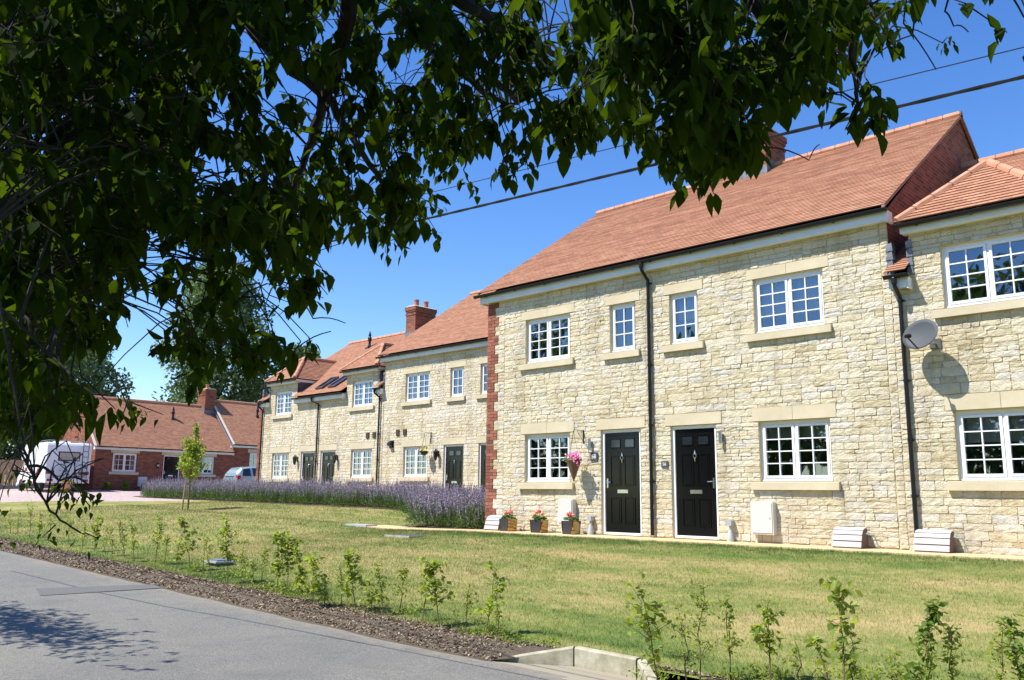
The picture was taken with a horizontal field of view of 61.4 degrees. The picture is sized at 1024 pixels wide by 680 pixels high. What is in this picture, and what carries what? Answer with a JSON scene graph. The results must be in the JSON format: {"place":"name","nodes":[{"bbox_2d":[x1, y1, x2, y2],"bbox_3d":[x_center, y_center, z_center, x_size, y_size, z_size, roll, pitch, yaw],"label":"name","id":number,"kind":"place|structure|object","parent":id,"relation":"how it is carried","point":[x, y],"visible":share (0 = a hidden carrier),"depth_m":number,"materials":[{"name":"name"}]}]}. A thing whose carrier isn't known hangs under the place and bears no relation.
{"place":"outdoors","nodes":[
{"label":"outdoors","id":0,"kind":"place"},
{"bbox_2d":[0,488,190,501],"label":"paved yard","id":1,"kind":"structure","parent":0,"point":[16,495],"depth_m":39.62,"materials":[{"name":"white concrete"}]},
{"bbox_2d":[0,460,52,488],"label":"board fence","id":2,"kind":"object","parent":1,"relation":"on","point":[5,476],"visible":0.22,"depth_m":49.07,"materials":[{"name":"brown wood"}]},
{"bbox_2d":[16,440,91,490],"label":"camper van","id":3,"kind":"object","parent":1,"relation":"on","point":[63,452],"visible":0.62,"depth_m":43.59,"materials":[{"name":"white metal"}]},
{"bbox_2d":[53,384,259,490],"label":"brick bungalow","id":4,"kind":"object","parent":1,"relation":"on","point":[228,432],"visible":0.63,"depth_m":49.78,"materials":[{"name":"red"}]},
{"bbox_2d":[108,450,139,474],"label":"window","id":5,"kind":"structure","parent":4,"relation":"in","point":[132,463],"depth_m":46.90,"materials":[{"name":"white paint"}]},
{"bbox_2d":[162,452,180,482],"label":"door","id":6,"kind":"structure","parent":4,"relation":"in","point":[170,462],"depth_m":48.71,"materials":[{"name":"black paint"}]},
{"bbox_2d":[223,467,255,485],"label":"parked car","id":7,"kind":"object","parent":1,"relation":"on","point":[242,473],"visible":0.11,"depth_m":47.05,"materials":[{"name":"silver metal"}]},
{"bbox_2d":[0,551,566,679],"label":"road","id":8,"kind":"structure","parent":0,"point":[89,636],"depth_m":9.11,"materials":[{"name":"grey asphalt"}]},
{"bbox_2d":[36,584,163,595],"bbox_3d":[-6.209,3.790,13.131,1.793,0.023,0.870,7,-12,-32],"label":"road patch","id":9,"kind":"object","parent":8,"relation":"on","point":[55,591],"visible":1,"depth_m":13.08,"materials":[{"name":"grey asphalt"}]},
{"bbox_2d":[13,571,547,679],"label":"road joint line","id":10,"kind":"object","parent":8,"relation":"on","point":[308,632],"visible":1,"depth_m":9.80,"materials":[{"name":"grey asphalt"}]},
{"bbox_2d":[135,496,483,529],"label":"bed ground","id":11,"kind":"structure","parent":0,"point":[376,507],"depth_m":29.30,"materials":[{"name":"soil"}]},
{"bbox_2d":[208,478,234,499],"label":"lavender bush","id":12,"kind":"object","parent":11,"relation":"on","point":[216,493],"visible":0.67,"depth_m":34.67,"materials":[{"name":"purple plant"}]},
{"bbox_2d":[236,480,264,500],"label":"lavender bush","id":13,"kind":"object","parent":11,"relation":"on","point":[243,494],"visible":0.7,"depth_m":33.29,"materials":[{"name":"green plant"}]},
{"bbox_2d":[253,477,278,501],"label":"lavender bush","id":14,"kind":"object","parent":11,"relation":"on","point":[264,492],"visible":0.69,"depth_m":32.31,"materials":[{"name":"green plant"}]},
{"bbox_2d":[266,479,290,501],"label":"lavender bush","id":15,"kind":"object","parent":11,"relation":"on","point":[274,495],"visible":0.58,"depth_m":31.84,"materials":[{"name":"purple plant"}]},
{"bbox_2d":[277,480,306,501],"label":"lavender bush","id":16,"kind":"object","parent":11,"relation":"on","point":[283,493],"visible":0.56,"depth_m":31.36,"materials":[{"name":"purple plant"}]},
{"bbox_2d":[296,478,326,504],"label":"lavender bush","id":17,"kind":"object","parent":11,"relation":"on","point":[306,495],"visible":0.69,"depth_m":30.30,"materials":[{"name":"purple plant"}]},
{"bbox_2d":[310,480,337,503],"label":"lavender bush","id":18,"kind":"object","parent":11,"relation":"on","point":[318,494],"visible":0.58,"depth_m":29.89,"materials":[{"name":"purple plant"}]},
{"bbox_2d":[328,482,360,505],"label":"lavender bush","id":19,"kind":"object","parent":11,"relation":"on","point":[339,495],"visible":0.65,"depth_m":28.85,"materials":[{"name":"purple plant"}]},
{"bbox_2d":[343,479,378,505],"bbox_3d":[-5.032,5.066,28.653,1.136,1.025,1.148,6,-12,-29],"label":"lavender bush","id":20,"kind":"object","parent":11,"relation":"on","point":[355,494],"visible":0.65,"depth_m":28.49,"materials":[{"name":"purple plant"}]},
{"bbox_2d":[358,479,389,505],"bbox_3d":[-4.491,5.014,28.268,1.162,0.898,1.103,-8,-13,40],"label":"lavender bush","id":21,"kind":"object","parent":11,"relation":"on","point":[366,498],"visible":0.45,"depth_m":28.09,"materials":[{"name":"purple plant"}]},
{"bbox_2d":[365,480,399,506],"bbox_3d":[-4.094,4.934,27.659,1.095,0.902,1.102,-6,-12,32],"label":"lavender bush","id":22,"kind":"object","parent":11,"relation":"on","point":[377,500],"visible":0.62,"depth_m":27.43,"materials":[{"name":"purple plant"}]},
{"bbox_2d":[381,482,417,507],"bbox_3d":[-3.542,4.891,27.145,1.108,0.933,1.074,-2,-11,14],"label":"lavender bush","id":23,"kind":"object","parent":11,"relation":"on","point":[386,502],"visible":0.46,"depth_m":27.00,"materials":[{"name":"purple plant"}]},
{"bbox_2d":[405,486,455,526],"bbox_3d":[-2.138,4.294,22.259,1.431,1.034,1.358,-6,-12,32],"label":"lavender bush","id":24,"kind":"object","parent":11,"relation":"on","point":[417,516],"visible":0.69,"depth_m":22.03,"materials":[{"name":"purple plant"}]},
{"bbox_2d":[424,493,472,526],"bbox_3d":[-1.513,4.282,21.738,1.261,0.906,1.269,-7,-13,37],"label":"lavender bush","id":25,"kind":"object","parent":11,"relation":"on","point":[440,513],"visible":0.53,"depth_m":21.50,"materials":[{"name":"purple plant"}]},
{"bbox_2d":[444,488,484,527],"bbox_3d":[-1.103,4.164,21.270,1.129,1.076,1.164,-2,-10,13],"label":"lavender bush","id":26,"kind":"object","parent":11,"relation":"on","point":[448,519],"visible":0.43,"depth_m":21.12,"materials":[{"name":"purple plant"}]},
{"bbox_2d":[452,485,485,528],"bbox_3d":[-0.724,4.036,20.770,1.388,1.169,1.373,-4,-11,24],"label":"lavender bush","id":27,"kind":"object","parent":11,"relation":"on","point":[477,520],"visible":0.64,"depth_m":20.56,"materials":[{"name":"purple plant"}]},
{"bbox_2d":[0,538,745,679],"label":"verge","id":28,"kind":"structure","parent":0,"point":[509,653],"depth_m":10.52,"materials":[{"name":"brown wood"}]},
{"bbox_2d":[292,563,313,597],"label":"sapling","id":29,"kind":"object","parent":28,"relation":"on","point":[300,573],"visible":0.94,"depth_m":11.79,"materials":[{"name":"green plant"}]},
{"bbox_2d":[297,548,333,606],"bbox_3d":[-2.581,3.158,11.318,0.455,0.816,0.411,-1,-10,8],"label":"sapling","id":30,"kind":"object","parent":28,"relation":"on","point":[317,584],"visible":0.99,"depth_m":11.31,"materials":[{"name":"green plant"}]},
{"bbox_2d":[473,561,509,634],"bbox_3d":[-0.214,2.838,9.410,0.372,0.850,0.361,3,-10,-13],"label":"sapling","id":31,"kind":"object","parent":28,"relation":"on","point":[496,590],"visible":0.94,"depth_m":9.42,"materials":[{"name":"green plant"}]},
{"bbox_2d":[0,500,1023,679],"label":"lawn","id":32,"kind":"structure","parent":0,"point":[20,507],"depth_m":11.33,"materials":[{"name":"green plant"}]},
{"bbox_2d":[87,513,105,551],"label":"sapling","id":33,"kind":"object","parent":32,"relation":"on","point":[95,527],"visible":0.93,"depth_m":18.00,"materials":[{"name":"green plant"}]},
{"bbox_2d":[149,516,165,564],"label":"sapling","id":34,"kind":"object","parent":32,"relation":"on","point":[159,536],"visible":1,"depth_m":15.86,"materials":[{"name":"green plant"}]},
{"bbox_2d":[173,517,200,564],"bbox_3d":[-5.628,3.529,14.855,0.442,0.954,0.463,-3,-11,21],"label":"sapling","id":35,"kind":"object","parent":32,"relation":"on","point":[185,542],"visible":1,"depth_m":14.90,"materials":[{"name":"green plant"}]},
{"bbox_2d":[176,422,208,509],"bbox_3d":[-11.093,4.373,29.874,1.420,3.071,1.147,-9,-14,43],"label":"young tree","id":36,"kind":"object","parent":32,"relation":"on","point":[191,457],"visible":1,"depth_m":29.82,"materials":[{"name":"green plant"}]},
{"bbox_2d":[213,513,243,582],"bbox_3d":[-4.454,3.275,13.487,0.503,1.115,0.457,-1,-10,11],"label":"sapling","id":37,"kind":"object","parent":32,"relation":"on","point":[229,555],"visible":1,"depth_m":13.50,"materials":[{"name":"green plant"}]},
{"bbox_2d":[266,531,292,594],"bbox_3d":[-3.346,3.223,12.419,0.348,0.929,0.349,1,-10,0],"label":"sapling","id":38,"kind":"object","parent":32,"relation":"on","point":[277,567],"visible":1,"depth_m":12.43,"materials":[{"name":"green plant"}]},
{"bbox_2d":[280,534,303,588],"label":"sapling","id":39,"kind":"object","parent":32,"relation":"on","point":[291,553],"visible":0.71,"depth_m":12.57,"materials":[{"name":"green plant"}]},
{"bbox_2d":[337,548,367,608],"bbox_3d":[-2.006,3.085,11.069,0.441,0.828,0.393,-1,-10,10],"label":"sapling","id":40,"kind":"object","parent":32,"relation":"on","point":[348,555],"visible":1,"depth_m":11.05,"materials":[{"name":"green plant"}]},
{"bbox_2d":[358,576,385,611],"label":"sapling","id":41,"kind":"object","parent":32,"relation":"on","point":[370,595],"visible":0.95,"depth_m":10.85,"materials":[{"name":"green plant"}]},
{"bbox_2d":[369,560,390,614],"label":"sapling","id":42,"kind":"object","parent":32,"relation":"on","point":[377,576],"visible":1,"depth_m":10.72,"materials":[{"name":"green plant"}]},
{"bbox_2d":[393,563,409,608],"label":"sapling","id":43,"kind":"object","parent":32,"relation":"on","point":[400,571],"visible":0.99,"depth_m":10.91,"materials":[{"name":"green plant"}]},
{"bbox_2d":[418,556,455,625],"bbox_3d":[-0.844,2.928,9.965,0.425,0.832,0.456,-9,-14,43],"label":"sapling","id":44,"kind":"object","parent":32,"relation":"on","point":[430,570],"visible":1,"depth_m":9.97,"materials":[{"name":"green plant"}]},
{"bbox_2d":[149,555,950,679],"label":"weeds","id":45,"kind":"object","parent":32,"relation":"on","point":[734,673],"visible":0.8,"depth_m":7.72,"materials":[{"name":"green plant"}]},
{"bbox_2d":[746,596,786,679],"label":"sapling","id":46,"kind":"object","parent":32,"relation":"on","point":[756,629],"visible":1,"depth_m":7.24,"materials":[{"name":"green plant"}]},
{"bbox_2d":[802,633,838,679],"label":"sapling","id":47,"kind":"object","parent":32,"relation":"on","point":[811,640],"visible":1,"depth_m":6.95,"materials":[{"name":"green plant"}]},
{"bbox_2d":[819,573,877,679],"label":"sapling","id":48,"kind":"object","parent":32,"relation":"on","point":[834,585],"visible":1,"depth_m":6.79,"materials":[{"name":"green plant"}]},
{"bbox_2d":[841,629,861,679],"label":"sapling","id":49,"kind":"object","parent":32,"relation":"on","point":[854,668],"visible":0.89,"depth_m":6.75,"materials":[{"name":"green plant"}]},
{"bbox_2d":[884,650,904,679],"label":"sapling","id":50,"kind":"object","parent":32,"relation":"on","point":[892,672],"visible":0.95,"depth_m":6.53,"materials":[{"name":"green plant"}]},
{"bbox_2d":[895,596,948,679],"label":"sapling","id":51,"kind":"object","parent":32,"relation":"on","point":[932,614],"visible":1,"depth_m":6.49,"materials":[{"name":"green plant"}]},
{"bbox_2d":[915,627,941,679],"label":"sapling","id":52,"kind":"object","parent":32,"relation":"on","point":[930,658],"visible":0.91,"depth_m":6.47,"materials":[{"name":"green plant"}]},
{"bbox_2d":[937,623,971,679],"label":"sapling","id":53,"kind":"object","parent":32,"relation":"on","point":[947,659],"visible":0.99,"depth_m":6.50,"materials":[{"name":"green plant"}]},
{"bbox_2d":[984,617,1015,679],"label":"sapling","id":54,"kind":"object","parent":32,"relation":"on","point":[993,655],"visible":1,"depth_m":6.25,"materials":[{"name":"green plant"}]},
{"bbox_2d":[995,614,1023,679],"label":"sapling","id":55,"kind":"object","parent":32,"relation":"on","point":[1015,648],"visible":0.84,"depth_m":6.38,"materials":[{"name":"green plant"}]},
{"bbox_2d":[4,0,1023,483],"label":"sky","id":56,"kind":"structure","parent":0,"point":[479,246],"materials":[{"name":"blue"}]},
{"bbox_2d":[128,75,1023,289],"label":"overhead cable","id":57,"kind":"object","parent":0,"point":[974,88],"visible":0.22,"depth_m":4.71,"materials":[{"name":"black plastic"}]},
{"bbox_2d":[148,47,1023,261],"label":"overhead wire","id":58,"kind":"object","parent":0,"point":[836,93],"visible":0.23,"depth_m":4.33,"materials":[{"name":"black"}]},
{"bbox_2d":[492,660,698,679],"bbox_3d":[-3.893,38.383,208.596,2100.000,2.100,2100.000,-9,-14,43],"label":"ground","id":59,"kind":"structure","parent":0,"point":[675,676],"depth_m":7.93,"materials":[{"name":"brown soil"}]},
{"bbox_2d":[0,338,117,484],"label":"broadleaf tree","id":60,"kind":"object","parent":59,"relation":"on","point":[67,364],"visible":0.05,"depth_m":63.78,"materials":[{"name":"green plant"}]},
{"bbox_2d":[9,325,136,458],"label":"broadleaf tree","id":61,"kind":"object","parent":59,"relation":"on","point":[111,374],"visible":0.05,"depth_m":87.26,"materials":[{"name":"green plant"}]},
{"bbox_2d":[150,261,281,403],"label":"broadleaf tree","id":62,"kind":"object","parent":59,"relation":"on","point":[241,389],"visible":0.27,"depth_m":73.67,"materials":[{"name":"green plant"}]},
{"bbox_2d":[261,342,320,396],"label":"broadleaf tree","id":63,"kind":"object","parent":59,"relation":"on","point":[300,351],"visible":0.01,"depth_m":80.39,"materials":[{"name":"green plant"}]},
{"bbox_2d":[255,299,436,505],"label":"stone house","id":64,"kind":"structure","parent":59,"relation":"on","point":[314,416],"depth_m":35.30,"materials":[{"name":"stone"}]},
{"bbox_2d":[267,446,290,481],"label":"window","id":65,"kind":"structure","parent":64,"relation":"in","point":[281,451],"depth_m":36.52,"materials":[{"name":"white paint"}]},
{"bbox_2d":[271,391,292,418],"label":"window","id":66,"kind":"structure","parent":64,"relation":"in","point":[282,408],"depth_m":37.02,"materials":[{"name":"white paint"}]},
{"bbox_2d":[299,445,315,502],"bbox_3d":[-8.252,5.486,35.032,1.240,2.345,0.222,-9,-14,43],"label":"door","id":67,"kind":"structure","parent":64,"relation":"in","point":[307,466],"depth_m":35.12,"materials":[{"name":"black paint"}]},
{"bbox_2d":[319,444,336,486],"bbox_3d":[-7.237,5.323,34.067,1.240,2.345,0.222,-9,-14,43],"label":"door","id":68,"kind":"structure","parent":64,"relation":"in","point":[327,465],"depth_m":34.16,"materials":[{"name":"black paint"}]},
{"bbox_2d":[346,442,374,480],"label":"window","id":69,"kind":"structure","parent":64,"relation":"in","point":[364,446],"depth_m":32.61,"materials":[{"name":"white paint"}]},
{"bbox_2d":[348,379,374,411],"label":"window","id":70,"kind":"structure","parent":64,"relation":"in","point":[358,407],"depth_m":33.15,"materials":[{"name":"white paint"}]},
{"bbox_2d":[375,290,495,505],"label":"stone house","id":71,"kind":"structure","parent":59,"relation":"on","point":[436,380],"depth_m":30.24,"materials":[{"name":"stone"}]},
{"bbox_2d":[398,439,429,480],"bbox_3d":[-3.367,4.254,30.464,1.610,1.455,0.335,-9,-14,43],"label":"window","id":72,"kind":"structure","parent":71,"relation":"in","point":[410,476],"depth_m":30.47,"materials":[{"name":"white paint"}]},
{"bbox_2d":[401,365,431,405],"bbox_3d":[-3.335,1.662,30.928,1.620,1.360,0.335,-9,-14,43],"label":"window","id":73,"kind":"structure","parent":71,"relation":"in","point":[415,401],"depth_m":30.93,"materials":[{"name":"white paint"}]},
{"bbox_2d":[441,437,466,489],"bbox_3d":[-1.909,4.468,29.002,1.240,2.345,0.222,-9,-14,43],"label":"door","id":74,"kind":"structure","parent":71,"relation":"in","point":[453,456],"depth_m":29.05,"materials":[{"name":"black paint"}]},
{"bbox_2d":[445,360,465,401],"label":"window","id":75,"kind":"structure","parent":71,"relation":"in","point":[454,397],"depth_m":29.48,"materials":[{"name":"white paint"}]},
{"bbox_2d":[475,357,486,398],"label":"window","id":76,"kind":"structure","parent":71,"relation":"in","point":[480,360],"depth_m":28.58,"materials":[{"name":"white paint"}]},
{"bbox_2d":[476,436,486,493],"bbox_3d":[-0.671,4.269,27.825,1.240,2.345,0.222,-9,-14,43],"label":"door","id":77,"kind":"structure","parent":71,"relation":"in","point":[482,440],"depth_m":28.11,"materials":[{"name":"black paint"}]},
{"bbox_2d":[0,0,1023,560],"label":"overhanging tree","id":78,"kind":"object","parent":59,"relation":"on","point":[108,158],"visible":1,"depth_m":2.65,"materials":[{"name":"green plant"}]},
{"bbox_2d":[494,646,656,679],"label":"kerb","id":79,"kind":"object","parent":59,"relation":"on","point":[585,663],"visible":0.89,"depth_m":8.12,"materials":[{"name":"concrete"}]},
{"bbox_2d":[473,111,1011,549],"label":"stone house","id":80,"kind":"structure","parent":59,"relation":"on","point":[638,341],"depth_m":16.77,"materials":[{"name":"stone"}]},
{"bbox_2d":[517,421,574,488],"bbox_3d":[0.788,2.547,18.992,1.610,1.455,0.245,-9,-14,43],"label":"window","id":81,"kind":"structure","parent":80,"relation":"in","point":[561,426],"depth_m":18.97,"materials":[{"name":"white paint"}]},
{"bbox_2d":[518,303,574,370],"bbox_3d":[0.841,-0.040,19.477,1.620,1.360,0.305,-9,-14,43],"label":"window","id":82,"kind":"structure","parent":80,"relation":"in","point":[550,322],"depth_m":19.45,"materials":[{"name":"white paint"}]},
{"bbox_2d":[558,499,575,532],"bbox_3d":[1.159,3.721,18.226,0.400,0.720,0.158,-9,-14,43],"label":"meter cabinet","id":83,"kind":"object","parent":80,"relation":"attached to","point":[565,506],"visible":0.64,"depth_m":18.19,"materials":[{"name":"grey plastic"}]},
{"bbox_2d":[564,429,583,480],"bbox_3d":[1.278,2.409,18.044,0.409,1.080,0.485,-2,-10,13],"label":"hanging basket","id":84,"kind":"object","parent":80,"relation":"attached to","point":[573,464],"visible":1,"depth_m":17.93,"materials":[{"name":"pink metal"}]},
{"bbox_2d":[596,416,644,535],"bbox_3d":[2.277,2.768,17.562,1.240,2.345,0.222,-9,-14,43],"label":"door","id":85,"kind":"structure","parent":80,"relation":"in","point":[621,456],"depth_m":17.54,"materials":[{"name":"black paint"}]},
{"bbox_2d":[602,291,640,359],"bbox_3d":[2.324,-0.286,18.025,0.940,1.360,0.245,-9,-14,43],"label":"window","id":86,"kind":"structure","parent":80,"relation":"in","point":[632,296],"depth_m":18.02,"materials":[{"name":"white paint"}]},
{"bbox_2d":[661,279,704,352],"bbox_3d":[3.428,-0.452,17.037,0.940,1.360,0.334,-9,-14,43],"label":"window","id":87,"kind":"structure","parent":80,"relation":"in","point":[683,306],"depth_m":17.06,"materials":[{"name":"white paint"}]},
{"bbox_2d":[665,411,721,538],"bbox_3d":[3.515,2.569,16.385,1.240,2.345,0.222,-9,-14,43],"label":"door","id":88,"kind":"structure","parent":80,"relation":"in","point":[694,455],"depth_m":16.36,"materials":[{"name":"black paint"}]},
{"bbox_2d":[750,501,777,542],"bbox_3d":[4.416,3.198,15.129,0.430,0.720,0.158,-9,-14,43],"label":"meter cabinet","id":89,"kind":"object","parent":80,"relation":"attached to","point":[763,518],"visible":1,"depth_m":15.07,"materials":[{"name":"grey plastic"}]},
{"bbox_2d":[745,255,832,342],"bbox_3d":[4.998,-0.704,15.545,1.620,1.360,0.335,-9,-14,43],"label":"window","id":90,"kind":"structure","parent":80,"relation":"in","point":[789,295],"depth_m":15.53,"materials":[{"name":"white paint"}]},
{"bbox_2d":[751,403,840,489],"bbox_3d":[4.956,1.885,15.071,1.610,1.455,0.305,-9,-14,43],"label":"window","id":91,"kind":"structure","parent":80,"relation":"in","point":[818,428],"depth_m":15.04,"materials":[{"name":"white paint"}]},
{"bbox_2d":[882,148,1023,555],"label":"stone house","id":92,"kind":"structure","parent":59,"relation":"on","point":[961,398],"depth_m":13.36,"materials":[{"name":"stone"}]},
{"bbox_2d":[903,319,941,348],"bbox_3d":[6.398,-0.088,13.452,0.673,0.491,0.519,-1,-10,7],"label":"satellite dish","id":93,"kind":"object","parent":92,"relation":"attached to","point":[919,334],"visible":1,"depth_m":13.48,"materials":[{"name":"grey metal"}]},
{"bbox_2d":[932,233,1023,318],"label":"window","id":94,"kind":"structure","parent":92,"relation":"in","point":[992,297],"depth_m":13.29,"materials":[{"name":"white paint"}]},
{"bbox_2d":[944,390,1023,490],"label":"window","id":95,"kind":"structure","parent":92,"relation":"in","point":[1005,426],"depth_m":12.96,"materials":[{"name":"white paint"}]},
{"bbox_2d":[368,525,1023,561],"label":"path","id":96,"kind":"structure","parent":0,"point":[893,551],"depth_m":14.68,"materials":[{"name":"beige concrete"}]},
{"bbox_2d":[484,515,502,530],"bbox_3d":[-0.365,4.131,19.492,0.440,0.329,0.327,-9,-14,43],"label":"gas meter hood","id":97,"kind":"object","parent":96,"relation":"on","point":[492,522],"visible":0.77,"depth_m":19.41,"materials":[{"name":"white plastic"}]},
{"bbox_2d":[499,510,516,530],"bbox_3d":[-0.076,3.993,19.045,0.358,0.451,0.337,-9,-14,43],"label":"flower pot","id":98,"kind":"object","parent":96,"relation":"on","point":[508,522],"visible":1,"depth_m":18.96,"materials":[{"name":"grey metal"}]},
{"bbox_2d":[530,510,548,532],"bbox_3d":[0.579,3.870,18.412,0.359,0.481,0.338,-9,-14,43],"label":"flower pot","id":99,"kind":"object","parent":96,"relation":"on","point":[538,524],"visible":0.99,"depth_m":18.33,"materials":[{"name":"grey metal"}]},
{"bbox_2d":[561,512,580,534],"bbox_3d":[1.228,3.783,17.805,0.337,0.452,0.328,-9,-14,43],"label":"flower pot","id":100,"kind":"object","parent":96,"relation":"on","point":[571,527],"visible":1,"depth_m":17.71,"materials":[{"name":"gold metal"}]},
{"bbox_2d":[831,527,879,548],"bbox_3d":[5.542,3.183,13.876,0.690,0.329,0.327,-9,-14,43],"label":"gas meter hood","id":101,"kind":"object","parent":96,"relation":"on","point":[851,537],"visible":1,"depth_m":13.85,"materials":[{"name":"white plastic"}]},
{"bbox_2d":[913,529,969,552],"bbox_3d":[6.474,3.034,12.990,0.720,0.329,0.327,-9,-14,43],"label":"gas meter hood","id":102,"kind":"object","parent":96,"relation":"on","point":[935,541],"visible":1,"depth_m":12.96,"materials":[{"name":"white plastic"}]},
{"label":"verge","id":103,"kind":"structure","parent":0,"visible":0},
{"bbox_2d":[623,571,675,679],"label":"sapling","id":104,"kind":"object","parent":103,"relation":"on","point":[650,615],"visible":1,"depth_m":7.21,"materials":[{"name":"green plant"}]},
{"bbox_2d":[671,604,698,679],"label":"sapling","id":105,"kind":"object","parent":103,"relation":"on","point":[687,659],"visible":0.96,"depth_m":7.21,"materials":[{"name":"green plant"}]},
{"bbox_2d":[668,569,724,679],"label":"sapling","id":106,"kind":"object","parent":103,"relation":"on","point":[693,596],"visible":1,"depth_m":7.14,"materials":[{"name":"green plant"}]},
{"bbox_2d":[717,594,743,679],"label":"sapling","id":107,"kind":"object","parent":103,"relation":"on","point":[727,639],"visible":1,"depth_m":7.39,"materials":[{"name":"green plant"}]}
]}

